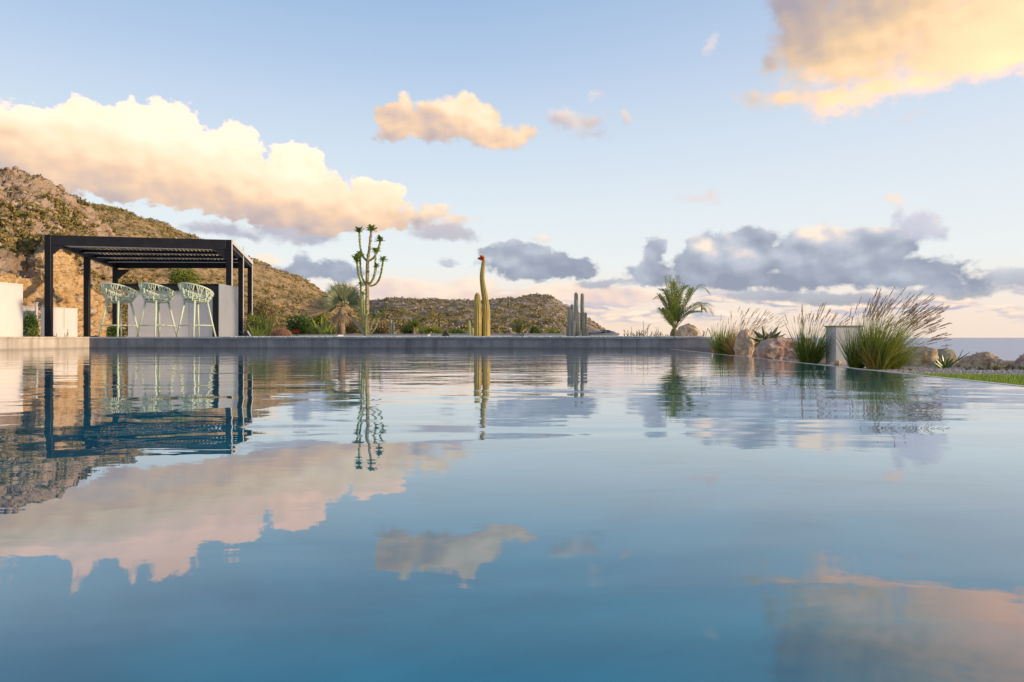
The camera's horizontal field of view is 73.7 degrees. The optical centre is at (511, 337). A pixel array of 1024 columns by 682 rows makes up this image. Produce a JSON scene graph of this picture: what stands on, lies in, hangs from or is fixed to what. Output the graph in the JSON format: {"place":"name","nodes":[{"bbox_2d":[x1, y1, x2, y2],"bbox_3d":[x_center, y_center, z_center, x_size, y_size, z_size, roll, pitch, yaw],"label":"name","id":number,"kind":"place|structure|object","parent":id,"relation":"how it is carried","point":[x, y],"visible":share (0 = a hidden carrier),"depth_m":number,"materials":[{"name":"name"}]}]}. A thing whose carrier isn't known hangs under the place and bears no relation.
{"place":"outdoors","nodes":[
{"label":"outdoors","id":0,"kind":"place"},
{"bbox_2d":[0,167,127,336],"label":"hillside","id":1,"kind":"structure","parent":0,"point":[25,267],"depth_m":32.06,"materials":[{"name":"brown stone"}]},
{"bbox_2d":[0,174,127,334],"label":"scrub","id":2,"kind":"object","parent":1,"relation":"on","point":[28,239],"visible":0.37,"depth_m":44.21,"materials":[{"name":"green plant"}]},
{"bbox_2d":[0,166,127,336],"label":"loose rocks","id":3,"kind":"object","parent":1,"relation":"on","point":[6,185],"visible":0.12,"depth_m":54.95,"materials":[{"name":"stone"}]},
{"bbox_2d":[40,204,443,335],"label":"hillside","id":4,"kind":"structure","parent":0,"point":[263,273],"depth_m":147.86,"materials":[{"name":"brown soil"}]},
{"bbox_2d":[167,268,202,290],"bbox_3d":[-12.483,-2.213,25.986,1.315,1.217,1.127,0,0,0],"label":"pine bush","id":5,"kind":"object","parent":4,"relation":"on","point":[178,275],"visible":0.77,"depth_m":25.74,"materials":[{"name":"green plant"}]},
{"bbox_2d":[38,202,445,336],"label":"scrub","id":6,"kind":"object","parent":4,"relation":"on","point":[132,281],"visible":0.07,"depth_m":147.00,"materials":[{"name":"plant"}]},
{"bbox_2d":[91,206,417,331],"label":"loose rocks","id":7,"kind":"object","parent":4,"relation":"on","point":[156,235],"visible":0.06,"depth_m":142.83,"materials":[{"name":"stone"}]},
{"bbox_2d":[349,294,605,333],"bbox_3d":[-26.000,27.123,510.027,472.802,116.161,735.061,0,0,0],"label":"hillside","id":8,"kind":"structure","parent":0,"point":[462,306],"depth_m":361.67,"materials":[{"name":"brown soil"}]},
{"bbox_2d":[347,293,604,335],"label":"scrub","id":9,"kind":"object","parent":8,"relation":"on","point":[464,325],"visible":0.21,"depth_m":324.37,"materials":[{"name":"plant"}]},
{"bbox_2d":[353,294,603,333],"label":"loose rocks","id":10,"kind":"object","parent":8,"relation":"on","point":[499,308],"visible":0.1,"depth_m":351.63,"materials":[{"name":"brown stone"}]},
{"bbox_2d":[0,348,1023,681],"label":"water","id":11,"kind":"structure","parent":0,"point":[182,514],"depth_m":0.83,"materials":[{"name":"blue liquid"}]},
{"bbox_2d":[0,0,1023,337],"label":"sky","id":12,"kind":"structure","parent":0,"point":[780,157],"materials":[{"name":"blue"}]},
{"bbox_2d":[39,338,1014,374],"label":"ground","id":13,"kind":"structure","parent":0,"point":[823,361],"depth_m":8.67,"materials":[{"name":"soil"}]},
{"bbox_2d":[23,309,39,336],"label":"shrub","id":14,"kind":"object","parent":13,"relation":"on","point":[30,322],"visible":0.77,"depth_m":18.47,"materials":[{"name":"green plant"}]},
{"bbox_2d":[27,326,41,338],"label":"shrub","id":15,"kind":"object","parent":13,"relation":"on","point":[34,332],"visible":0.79,"depth_m":17.47,"materials":[{"name":"green plant"}]},
{"bbox_2d":[0,337,88,349],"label":"pool wall","id":16,"kind":"structure","parent":13,"relation":"on","point":[17,343],"depth_m":12.28,"materials":[{"name":"stone"}]},
{"bbox_2d":[106,324,125,336],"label":"shrub","id":17,"kind":"object","parent":13,"relation":"on","point":[111,332],"visible":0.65,"depth_m":17.21,"materials":[{"name":"green plant"}]},
{"bbox_2d":[245,312,263,333],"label":"shrub","id":18,"kind":"object","parent":13,"relation":"on","point":[249,321],"visible":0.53,"depth_m":18.95,"materials":[{"name":"green plant"}]},
{"bbox_2d":[238,325,270,335],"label":"reed plant","id":19,"kind":"object","parent":13,"relation":"on","point":[254,332],"visible":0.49,"depth_m":16.52,"materials":[{"name":"green plant"}]},
{"bbox_2d":[245,295,279,335],"bbox_3d":[-8.782,-0.665,24.067,1.192,1.620,0.887,0,0,0],"label":"shrub","id":20,"kind":"object","parent":13,"relation":"on","point":[266,307],"visible":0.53,"depth_m":23.98,"materials":[{"name":"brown plant"}]},
{"bbox_2d":[245,304,283,335],"bbox_3d":[-6.239,-0.371,17.569,1.246,0.982,1.083,0,0,23],"label":"reed plant","id":21,"kind":"object","parent":13,"relation":"on","point":[265,326],"visible":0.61,"depth_m":17.50,"materials":[{"name":"green plant"}]},
{"bbox_2d":[285,315,316,334],"bbox_3d":[-5.727,-0.232,18.655,0.977,0.801,0.733,0,0,24],"label":"shrub","id":22,"kind":"object","parent":13,"relation":"on","point":[297,326],"visible":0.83,"depth_m":18.50,"materials":[{"name":"green plant"}]},
{"bbox_2d":[293,335,342,335],"bbox_3d":[-4.474,0.022,15.650,1.113,0.155,0.530,0,0,0],"label":"stone ledge","id":23,"kind":"object","parent":13,"relation":"on","point":[319,335],"visible":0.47,"depth_m":15.40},
{"bbox_2d":[308,312,328,334],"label":"shrub","id":24,"kind":"object","parent":13,"relation":"on","point":[317,319],"visible":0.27,"depth_m":19.50,"materials":[{"name":"green plant"}]},
{"bbox_2d":[345,315,372,333],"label":"shrub","id":25,"kind":"object","parent":13,"relation":"on","point":[352,328],"visible":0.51,"depth_m":19.27,"materials":[{"name":"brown plant"}]},
{"bbox_2d":[369,320,392,333],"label":"shrub","id":26,"kind":"object","parent":13,"relation":"on","point":[380,328],"visible":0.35,"depth_m":19.86,"materials":[{"name":"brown plant"}]},
{"bbox_2d":[339,334,429,335],"bbox_3d":[-3.125,0.009,16.850,2.186,0.181,0.530,0,0,0],"label":"stone ledge","id":27,"kind":"object","parent":13,"relation":"on","point":[386,334],"visible":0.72,"depth_m":16.61,"materials":[{"name":"grey stone"}]},
{"bbox_2d":[390,319,392,333],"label":"column cactus","id":28,"kind":"object","parent":13,"relation":"on","point":[391,327],"depth_m":17.98,"materials":[{"name":"green plant"}]},
{"bbox_2d":[89,337,711,351],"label":"pool wall","id":29,"kind":"structure","parent":13,"relation":"on","point":[697,345],"depth_m":13.07,"materials":[{"name":"grey concrete"}]},
{"bbox_2d":[674,349,1023,386],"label":"overflow edge","id":30,"kind":"object","parent":29,"relation":"attached to","point":[882,371],"visible":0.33,"depth_m":4.22,"materials":[{"name":"grey stone"}]},
{"bbox_2d":[399,324,411,333],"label":"shrub","id":31,"kind":"object","parent":13,"relation":"on","point":[405,330],"visible":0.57,"depth_m":19.50,"materials":[{"name":"green plant"}]},
{"bbox_2d":[404,317,423,333],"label":"yucca","id":32,"kind":"object","parent":13,"relation":"on","point":[413,323],"visible":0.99,"depth_m":17.96,"materials":[{"name":"green plant"}]},
{"bbox_2d":[418,324,443,333],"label":"shrub","id":33,"kind":"object","parent":13,"relation":"on","point":[430,330],"visible":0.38,"depth_m":19.27,"materials":[{"name":"green plant"}]},
{"bbox_2d":[449,328,467,333],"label":"shrub","id":34,"kind":"object","parent":13,"relation":"on","point":[455,330],"visible":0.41,"depth_m":20.07,"materials":[{"name":"green plant"}]},
{"bbox_2d":[507,318,532,333],"bbox_3d":[0.195,-0.302,18.979,0.874,0.521,0.481,0,0,0],"label":"cycad","id":35,"kind":"object","parent":13,"relation":"on","point":[518,329],"visible":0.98,"depth_m":18.98,"materials":[{"name":"green plant"}]},
{"bbox_2d":[527,325,543,332],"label":"shrub","id":36,"kind":"object","parent":13,"relation":"on","point":[534,329],"visible":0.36,"depth_m":19.98,"materials":[{"name":"green plant"}]},
{"bbox_2d":[547,328,564,332],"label":"shrub","id":37,"kind":"object","parent":13,"relation":"on","point":[552,330],"visible":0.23,"depth_m":20.49,"materials":[{"name":"green plant"}]},
{"bbox_2d":[701,313,759,354],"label":"ornamental grass","id":38,"kind":"object","parent":13,"relation":"on","point":[716,346],"depth_m":9.53,"materials":[{"name":"green plant"}]},
{"bbox_2d":[733,329,754,356],"bbox_3d":[3.030,0.177,8.888,0.276,0.595,0.231,0,0,0],"label":"boulder","id":39,"kind":"object","parent":13,"relation":"on","point":[744,342],"visible":0.58,"depth_m":8.83,"materials":[{"name":"beige stone"}]},
{"bbox_2d":[749,325,784,347],"bbox_3d":[3.145,0.018,8.436,0.377,0.339,0.584,0,0,29],"label":"agave","id":40,"kind":"object","parent":13,"relation":"on","point":[759,338],"visible":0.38,"depth_m":8.40,"materials":[{"name":"green plant"}]},
{"bbox_2d":[754,337,798,361],"bbox_3d":[2.964,0.216,7.610,0.517,0.440,0.365,0,0,0],"label":"boulder","id":41,"kind":"object","parent":13,"relation":"on","point":[773,348],"visible":0.53,"depth_m":7.47,"materials":[{"name":"beige stone"}]},
{"bbox_2d":[782,303,851,363],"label":"ornamental grass","id":42,"kind":"object","parent":13,"relation":"on","point":[814,353],"depth_m":6.73,"materials":[{"name":"plant"}]},
{"bbox_2d":[830,360,843,365],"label":"boulder","id":43,"kind":"object","parent":13,"relation":"on","point":[837,363],"visible":0.28,"depth_m":6.27,"materials":[{"name":"beige stone"}]},
{"bbox_2d":[825,325,864,364],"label":"white pillar","id":44,"kind":"structure","parent":13,"relation":"on","point":[835,354],"depth_m":6.60,"materials":[{"name":"beige"}]},
{"bbox_2d":[830,297,899,368],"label":"ornamental grass","id":45,"kind":"object","parent":13,"relation":"on","point":[851,361],"depth_m":5.72,"materials":[{"name":"plant"}]},
{"bbox_2d":[841,286,951,369],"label":"ornamental grass","id":46,"kind":"object","parent":13,"relation":"on","point":[878,354],"depth_m":5.51,"materials":[{"name":"green plant"}]},
{"bbox_2d":[888,310,952,368],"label":"ornamental grass","id":47,"kind":"object","parent":13,"relation":"on","point":[898,365],"depth_m":5.64,"materials":[{"name":"green plant"}]},
{"bbox_2d":[902,346,938,366],"bbox_3d":[3.748,0.265,6.294,0.391,0.373,0.356,0,0,0],"label":"boulder","id":48,"kind":"object","parent":13,"relation":"on","point":[933,356],"visible":0.23,"depth_m":6.16,"materials":[{"name":"beige stone"}]},
{"bbox_2d":[937,349,957,363],"bbox_3d":[4.440,0.241,7.003,0.267,0.251,0.218,0,0,-41],"label":"boulder","id":49,"kind":"object","parent":13,"relation":"on","point":[950,353],"visible":0.27,"depth_m":6.92,"materials":[{"name":"beige stone"}]},
{"bbox_2d":[934,352,969,367],"bbox_3d":[3.809,0.211,5.925,0.475,0.177,0.141,0,0,-23],"label":"aloe","id":50,"kind":"object","parent":13,"relation":"on","point":[947,363],"visible":0.77,"depth_m":5.89,"materials":[{"name":"green plant"}]},
{"bbox_2d":[954,351,1008,367],"bbox_3d":[4.107,0.283,5.979,0.474,0.320,0.420,0,0,0],"label":"boulder","id":51,"kind":"object","parent":13,"relation":"on","point":[983,359],"visible":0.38,"depth_m":5.94,"materials":[{"name":"beige stone"}]},
{"bbox_2d":[962,364,1023,370],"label":"weed","id":52,"kind":"object","parent":13,"relation":"on","point":[995,368],"visible":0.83,"depth_m":5.55,"materials":[{"name":"brown"}]},
{"bbox_2d":[990,362,1004,368],"bbox_3d":[4.044,0.308,5.697,0.130,0.200,0.105,0,0,32],"label":"boulder","id":53,"kind":"object","parent":13,"relation":"on","point":[991,364],"visible":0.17,"depth_m":5.68,"materials":[{"name":"stone"}]},
{"bbox_2d":[987,361,1019,369],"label":"weed","id":54,"kind":"object","parent":13,"relation":"on","point":[998,369],"visible":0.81,"depth_m":5.60,"materials":[{"name":"brown"}]},
{"bbox_2d":[1008,353,1023,368],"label":"boulder","id":55,"kind":"object","parent":13,"relation":"on","point":[1019,360],"visible":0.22,"depth_m":5.81,"materials":[{"name":"beige stone"}]},
{"bbox_2d":[718,307,787,356],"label":"ornamental grass","id":56,"kind":"object","parent":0,"point":[730,348],"depth_m":9.16,"materials":[{"name":"plant"}]},
{"bbox_2d":[642,338,1023,360],"bbox_3d":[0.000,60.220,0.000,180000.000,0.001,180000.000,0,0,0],"label":"sea","id":57,"kind":"structure","parent":0,"point":[1007,349],"depth_m":4980.53,"materials":[{"name":"blue liquid"}]},
{"bbox_2d":[820,363,1023,375],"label":"gravel","id":58,"kind":"structure","parent":0,"point":[952,370],"depth_m":5.40,"materials":[{"name":"grey gravel"}]},
{"bbox_2d":[901,371,1023,384],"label":"lawn grass","id":59,"kind":"structure","parent":0,"point":[1017,379],"depth_m":4.26,"materials":[{"name":"green plant"}]},
{"label":"terrace","id":60,"kind":"structure","parent":0,"visible":0},
{"bbox_2d":[23,306,38,336],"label":"garden wall","id":61,"kind":"structure","parent":60,"relation":"on","point":[31,308],"depth_m":20.48,"materials":[{"name":"white paint"}]},
{"bbox_2d":[34,302,38,320],"bbox_3d":[-13.940,-0.512,20.000,0.090,1.025,0.090,0,0,0],"label":"gate post","id":62,"kind":"object","parent":60,"relation":"on","point":[36,307],"visible":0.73,"depth_m":19.97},
{"bbox_2d":[40,307,76,336],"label":"garden wall","id":63,"kind":"structure","parent":60,"relation":"on","point":[64,319],"depth_m":20.80,"materials":[{"name":"white paint"}]},
{"bbox_2d":[98,283,139,336],"bbox_3d":[-8.054,-0.549,13.989,0.705,1.096,0.658,0,0,20],"label":"bar stool","id":64,"kind":"object","parent":60,"relation":"on","point":[130,299],"visible":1,"depth_m":13.84,"materials":[{"name":"green plastic"}]},
{"bbox_2d":[42,235,252,336],"bbox_3d":[-10.033,-1.280,19.203,4.847,2.560,6.405,0,0,-16],"label":"pergola","id":65,"kind":"object","parent":60,"relation":"on","point":[228,251],"visible":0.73,"depth_m":18.46,"materials":[{"name":"black metal"}]},
{"bbox_2d":[136,282,176,336],"bbox_3d":[-7.257,-0.549,13.949,0.705,1.096,0.658,0,0,24],"label":"bar stool","id":66,"kind":"object","parent":60,"relation":"on","point":[154,299],"visible":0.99,"depth_m":13.80,"materials":[{"name":"green plastic"}]},
{"bbox_2d":[105,284,237,336],"bbox_3d":[-7.481,-0.569,14.995,2.539,1.138,1.010,0,0,0],"label":"outdoor bar","id":67,"kind":"object","parent":60,"relation":"on","point":[223,303],"visible":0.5,"depth_m":14.60,"materials":[{"name":"grey concrete"}]},
{"bbox_2d":[176,282,215,336],"bbox_3d":[-6.444,-0.549,13.909,0.705,1.096,0.658,0,0,28],"label":"bar stool","id":68,"kind":"object","parent":60,"relation":"on","point":[192,298],"visible":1,"depth_m":13.77,"materials":[{"name":"green plastic"}]},
{"bbox_2d":[303,317,345,334],"bbox_3d":[-5.000,-0.270,18.003,1.154,0.780,1.188,0,0,0],"label":"strap plant","id":69,"kind":"object","parent":60,"relation":"on","point":[318,328],"visible":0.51,"depth_m":17.86,"materials":[{"name":"green plant"}]},
{"bbox_2d":[319,326,337,334],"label":"strap plant","id":70,"kind":"object","parent":60,"relation":"on","point":[329,332],"visible":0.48,"depth_m":17.36,"materials":[{"name":"green plant"}]},
{"bbox_2d":[302,281,364,334],"bbox_3d":[-4.454,-0.751,17.172,1.644,1.426,0.772,0,0,0],"label":"fan palm","id":71,"kind":"object","parent":60,"relation":"on","point":[335,295],"visible":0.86,"depth_m":17.10,"materials":[{"name":"green plant"}]},
{"bbox_2d":[429,334,522,335],"bbox_3d":[-0.903,0.006,17.450,2.376,0.189,0.530,0,0,0],"label":"stone ledge","id":72,"kind":"object","parent":60,"relation":"on","point":[473,335],"visible":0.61,"depth_m":17.20,"materials":[{"name":"grey stone"}]},
{"bbox_2d":[524,333,565,335],"bbox_3d":[0.949,0.004,17.050,1.314,0.193,0.530,0,0,0],"label":"stone ledge","id":73,"kind":"object","parent":60,"relation":"on","point":[544,334],"visible":0.41,"depth_m":16.80,"materials":[{"name":"grey stone"}]},
{"label":"planting bed","id":74,"kind":"structure","parent":60,"relation":"on","visible":0},
{"bbox_2d":[242,331,250,335],"bbox_3d":[-5.556,-0.071,14.300,0.175,0.130,0.110,0,0,0],"label":"garden spotlight","id":75,"kind":"object","parent":74,"relation":"on","point":[246,333],"visible":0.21,"depth_m":14.25,"materials":[{"name":"black metal"}]},
{"bbox_2d":[271,328,292,335],"bbox_3d":[-4.935,-0.104,14.601,0.488,0.224,0.489,0,0,0],"label":"boulder","id":76,"kind":"object","parent":74,"relation":"on","point":[281,332],"visible":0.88,"depth_m":14.48,"materials":[{"name":"brown stone"}]},
{"bbox_2d":[350,315,363,333],"bbox_3d":[-3.354,-0.278,14.786,0.315,0.436,0.028,0,0,0],"label":"aloe","id":77,"kind":"object","parent":74,"relation":"on","point":[358,326],"visible":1,"depth_m":14.80,"materials":[{"name":"green plant"}]},
{"bbox_2d":[352,224,385,335],"bbox_3d":[-3.101,-1.252,14.896,0.767,2.448,0.487,0,0,0],"label":"candelabra tree","id":78,"kind":"object","parent":74,"relation":"on","point":[366,327],"visible":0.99,"depth_m":14.87,"materials":[{"name":"green plant"}]},
{"bbox_2d":[224,336,704,336],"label":"gravel","id":79,"kind":"structure","parent":74,"relation":"on","point":[464,336],"depth_m":12.98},
{"bbox_2d":[468,320,473,333],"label":"column cactus","id":80,"kind":"object","parent":74,"relation":"on","point":[470,330],"depth_m":15.58,"materials":[{"name":"green plant"}]},
{"bbox_2d":[473,254,489,335],"bbox_3d":[-0.638,-0.865,14.637,0.343,1.833,0.406,0,0,35],"label":"column cactus","id":81,"kind":"object","parent":74,"relation":"on","point":[482,322],"depth_m":14.59,"materials":[{"name":"beige"}]},
{"bbox_2d":[566,292,588,335],"bbox_3d":[1.423,-0.458,14.901,0.501,1.100,0.703,0,0,0],"label":"silver cactus","id":82,"kind":"object","parent":74,"relation":"on","point":[576,325],"visible":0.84,"depth_m":14.86,"materials":[{"name":"beige plant"}]},
{"bbox_2d":[652,274,715,338],"bbox_3d":[3.611,-0.649,14.391,1.324,1.359,0.744,0,0,-6],"label":"date palm","id":83,"kind":"object","parent":74,"relation":"on","point":[674,311],"visible":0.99,"depth_m":14.34,"materials":[{"name":"green plant"}]},
{"bbox_2d":[676,323,700,338],"bbox_3d":[3.645,-0.081,14.086,0.494,0.416,0.355,0,0,0],"label":"boulder","id":84,"kind":"object","parent":74,"relation":"on","point":[688,329],"visible":0.72,"depth_m":13.96,"materials":[{"name":"beige stone"}]},
{"label":"terrace","id":85,"kind":"structure","parent":0,"visible":0},
{"bbox_2d":[0,282,22,336],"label":"garden wall","id":86,"kind":"structure","parent":85,"relation":"on","point":[11,309],"depth_m":13.81,"materials":[{"name":"white paint"}]},
{"bbox_2d":[589,330,618,335],"bbox_3d":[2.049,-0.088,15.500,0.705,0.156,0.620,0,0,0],"label":"day bed","id":87,"kind":"object","parent":85,"relation":"on","point":[603,333],"visible":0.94,"depth_m":15.20,"materials":[{"name":"fabric"}]}
]}

